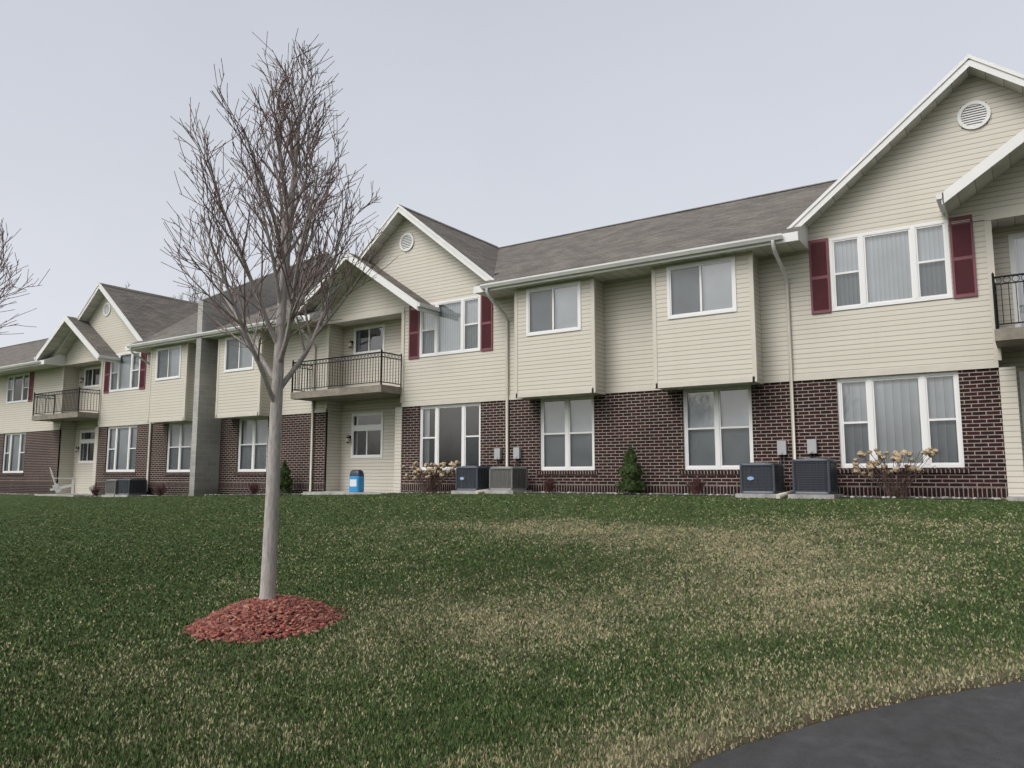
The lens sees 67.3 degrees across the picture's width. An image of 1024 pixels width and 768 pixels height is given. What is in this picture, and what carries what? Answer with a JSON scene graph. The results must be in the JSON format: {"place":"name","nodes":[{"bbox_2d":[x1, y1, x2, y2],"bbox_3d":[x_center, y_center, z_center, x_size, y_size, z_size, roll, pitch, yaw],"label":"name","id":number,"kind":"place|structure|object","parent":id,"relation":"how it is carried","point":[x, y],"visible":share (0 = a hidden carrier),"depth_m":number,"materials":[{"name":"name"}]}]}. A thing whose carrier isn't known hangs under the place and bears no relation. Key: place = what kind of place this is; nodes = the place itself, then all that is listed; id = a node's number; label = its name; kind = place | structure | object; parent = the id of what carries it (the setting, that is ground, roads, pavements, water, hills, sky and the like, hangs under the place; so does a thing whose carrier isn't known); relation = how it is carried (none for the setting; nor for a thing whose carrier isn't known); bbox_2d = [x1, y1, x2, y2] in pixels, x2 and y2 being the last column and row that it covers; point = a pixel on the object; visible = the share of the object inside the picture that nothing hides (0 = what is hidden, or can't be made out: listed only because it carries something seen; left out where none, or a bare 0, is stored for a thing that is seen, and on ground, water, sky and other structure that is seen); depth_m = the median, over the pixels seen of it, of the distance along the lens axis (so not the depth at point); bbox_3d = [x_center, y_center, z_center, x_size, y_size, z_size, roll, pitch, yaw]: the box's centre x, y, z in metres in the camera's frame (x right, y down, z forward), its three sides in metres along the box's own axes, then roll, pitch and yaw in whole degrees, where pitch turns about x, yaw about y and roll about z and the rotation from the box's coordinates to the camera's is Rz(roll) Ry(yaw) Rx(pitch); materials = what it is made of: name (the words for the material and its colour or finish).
{"place":"outdoors","nodes":[
{"label":"outdoors","id":0,"kind":"place"},
{"bbox_2d":[0,493,1023,767],"bbox_3d":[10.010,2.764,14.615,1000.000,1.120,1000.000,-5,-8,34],"label":"lawn ground","id":1,"kind":"structure","parent":0,"point":[620,619],"depth_m":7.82,"materials":[{"name":"green plant"}]},
{"bbox_2d":[0,219,49,334],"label":"bare tree","id":2,"kind":"object","parent":1,"relation":"on","point":[3,267],"visible":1,"depth_m":10.43,"materials":[{"name":"brown plant"}]},
{"bbox_2d":[101,479,119,496],"bbox_3d":[-16.026,4.261,31.394,0.920,0.752,0.920,-5,-8,34],"label":"ac unit","id":3,"kind":"object","parent":1,"relation":"on","point":[111,487],"visible":0.48,"depth_m":31.02,"materials":[{"name":"metal"}]},
{"bbox_2d":[115,479,147,496],"bbox_3d":[-15.197,4.174,30.841,0.920,0.752,0.920,-5,-8,34],"label":"ac unit","id":4,"kind":"object","parent":1,"relation":"on","point":[132,487],"visible":0.98,"depth_m":30.58,"materials":[{"name":"metal"}]},
{"bbox_2d":[172,278,207,302],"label":"tree","id":5,"kind":"object","parent":1,"relation":"on","point":[190,298],"visible":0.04,"depth_m":60.59,"materials":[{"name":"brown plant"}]},
{"bbox_2d":[183,594,348,643],"bbox_3d":[-2.490,2.342,7.888,1.638,0.331,1.613,-5,-8,34],"label":"mulch ring","id":6,"kind":"object","parent":1,"relation":"on","point":[279,616],"visible":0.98,"depth_m":7.52,"materials":[{"name":"red wood"}]},
{"bbox_2d":[160,30,397,599],"bbox_3d":[-2.357,-0.869,8.055,2.465,6.524,2.793,3,-8,-25],"label":"bare tree","id":7,"kind":"object","parent":1,"relation":"on","point":[283,226],"visible":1,"depth_m":8.11,"materials":[{"name":"grey plant"}]},
{"bbox_2d":[451,466,489,493],"bbox_3d":[-1.035,2.666,21.279,0.920,0.792,0.920,-5,-8,34],"label":"ac unit","id":8,"kind":"object","parent":1,"relation":"on","point":[471,479],"visible":0.75,"depth_m":20.98,"materials":[{"name":"metal"}]},
{"bbox_2d":[475,489,489,493],"bbox_3d":[-0.614,2.887,20.845,0.088,0.163,1.013,-6,-9,40],"label":"downspout","id":9,"kind":"object","parent":1,"relation":"on","point":[479,491],"visible":0.43,"depth_m":20.51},
{"bbox_2d":[0,491,1006,499],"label":"gravel border","id":10,"kind":"object","parent":1,"relation":"on","point":[973,498],"visible":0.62,"depth_m":18.45,"materials":[{"name":"concrete"}]},
{"bbox_2d":[89,485,101,495],"bbox_3d":[-17.618,4.457,32.584,0.775,0.631,0.503,-5,-8,34],"label":"shrub","id":11,"kind":"object","parent":10,"relation":"on","point":[95,491],"visible":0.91,"depth_m":32.52,"materials":[{"name":"red plant"}]},
{"bbox_2d":[152,482,169,495],"bbox_3d":[-13.669,4.072,29.930,0.762,0.573,0.504,-5,-8,34],"label":"shrub","id":12,"kind":"object","parent":10,"relation":"on","point":[159,490],"visible":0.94,"depth_m":29.85,"materials":[{"name":"red plant"}]},
{"bbox_2d":[246,483,260,494],"bbox_3d":[-8.963,3.636,26.849,0.671,0.484,0.499,-5,-8,34],"label":"shrub","id":13,"kind":"object","parent":10,"relation":"on","point":[254,490],"visible":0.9,"depth_m":26.78,"materials":[{"name":"red plant"}]},
{"bbox_2d":[279,461,293,493],"bbox_3d":[-7.678,3.168,25.970,0.656,1.134,0.660,-7,-9,44],"label":"arborvitae","id":14,"kind":"object","parent":10,"relation":"on","point":[286,481],"visible":0.89,"depth_m":25.85,"materials":[{"name":"green plant"}]},
{"bbox_2d":[402,460,459,493],"bbox_3d":[-2.354,2.696,22.303,1.974,0.951,0.578,-5,-8,34],"label":"hydrangea","id":15,"kind":"object","parent":10,"relation":"on","point":[430,487],"visible":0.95,"depth_m":22.24,"materials":[{"name":"brown plant"}]},
{"bbox_2d":[541,475,558,491],"bbox_3d":[1.003,2.627,20.157,0.509,0.474,0.416,-5,-8,34],"label":"shrub","id":16,"kind":"object","parent":10,"relation":"on","point":[550,484],"visible":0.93,"depth_m":20.11,"materials":[{"name":"red plant"}]},
{"bbox_2d":[615,446,647,494],"bbox_3d":[2.906,2.117,18.904,0.808,1.183,0.851,-5,-8,34],"label":"arborvitae","id":17,"kind":"object","parent":10,"relation":"on","point":[629,472],"visible":1,"depth_m":18.74,"materials":[{"name":"green plant"}]},
{"bbox_2d":[685,476,705,495],"bbox_3d":[4.300,2.332,17.935,0.597,0.534,0.372,-5,-8,34],"label":"shrub","id":18,"kind":"object","parent":10,"relation":"on","point":[698,486],"visible":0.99,"depth_m":17.91,"materials":[{"name":"red plant"}]},
{"bbox_2d":[852,448,938,498],"bbox_3d":[7.727,1.800,15.554,1.608,1.025,0.565,-5,-8,34],"label":"hydrangea","id":19,"kind":"object","parent":10,"relation":"on","point":[871,465],"visible":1,"depth_m":15.55,"materials":[{"name":"brown plant"}]},
{"bbox_2d":[485,466,531,493],"bbox_3d":[-0.095,2.600,20.709,0.920,0.752,0.920,-5,-8,34],"label":"ac unit","id":20,"kind":"object","parent":1,"relation":"on","point":[508,479],"visible":0.99,"depth_m":20.42,"materials":[{"name":"metal"}]},
{"bbox_2d":[0,54,1023,500],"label":"apartment building","id":21,"kind":"structure","parent":1,"relation":"on","point":[870,298],"depth_m":19.89,"materials":[{"name":"brick"}]},
{"bbox_2d":[50,467,76,493],"bbox_3d":[-19.764,4.244,33.842,1.050,1.150,0.830,3,-8,-26],"label":"adirondack chair","id":22,"kind":"object","parent":21,"relation":"on","point":[57,488],"visible":1,"depth_m":33.55,"materials":[{"name":"white plastic"}]},
{"bbox_2d":[349,470,363,491],"bbox_3d":[-4.902,3.059,24.283,0.460,0.700,0.303,-5,-8,34],"label":"recycling bin","id":23,"kind":"object","parent":21,"relation":"on","point":[356,480],"visible":0.92,"depth_m":24.15,"materials":[{"name":"blue plastic"}]},
{"bbox_2d":[494,448,501,466],"bbox_3d":[-0.412,2.252,21.644,0.212,0.883,0.182,-5,-8,34],"label":"electrical disconnect box","id":24,"kind":"object","parent":21,"relation":"attached to","point":[497,453],"visible":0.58,"depth_m":21.65,"materials":[{"name":"grey metal"}]},
{"bbox_2d":[513,447,520,466],"bbox_3d":[0.181,2.200,21.247,0.308,0.896,0.182,-5,-8,34],"label":"electrical disconnect box","id":25,"kind":"object","parent":21,"relation":"attached to","point":[516,453],"visible":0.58,"depth_m":21.29,"materials":[{"name":"grey metal"}]},
{"bbox_2d":[777,441,786,466],"bbox_3d":[6.078,1.727,17.298,0.194,0.893,0.182,-5,-8,34],"label":"electrical disconnect box","id":26,"kind":"object","parent":21,"relation":"attached to","point":[781,447],"visible":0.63,"depth_m":17.31,"materials":[{"name":"grey metal"}]},
{"bbox_2d":[807,439,817,457],"bbox_3d":[6.617,1.674,16.938,0.194,0.913,0.183,-5,-8,34],"label":"electrical disconnect box","id":27,"kind":"object","parent":21,"relation":"attached to","point":[811,445],"visible":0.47,"depth_m":16.95,"materials":[{"name":"grey metal"}]},
{"bbox_2d":[735,462,784,497],"bbox_3d":[5.498,2.126,16.906,0.920,0.792,0.920,-5,-8,34],"label":"ac unit","id":28,"kind":"object","parent":1,"relation":"on","point":[761,479],"visible":1,"depth_m":16.61,"materials":[{"name":"metal"}]},
{"bbox_2d":[776,490,793,498],"bbox_3d":[5.871,2.360,16.472,0.088,0.164,1.059,-5,-9,38],"label":"downspout","id":29,"kind":"object","parent":1,"relation":"on","point":[782,495],"visible":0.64,"depth_m":16.24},
{"bbox_2d":[788,458,843,498],"bbox_3d":[6.418,2.012,16.294,0.920,0.872,0.920,-5,-8,34],"label":"ac unit","id":30,"kind":"object","parent":1,"relation":"on","point":[815,478],"visible":1,"depth_m":16.00,"materials":[{"name":"metal"}]},
{"bbox_2d":[0,0,1023,347],"label":"sky","id":31,"kind":"structure","parent":0,"point":[500,123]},
{"bbox_2d":[690,681,1023,767],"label":"asphalt drive","id":32,"kind":"structure","parent":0,"point":[980,728],"depth_m":4.35,"materials":[{"name":"grey asphalt"}]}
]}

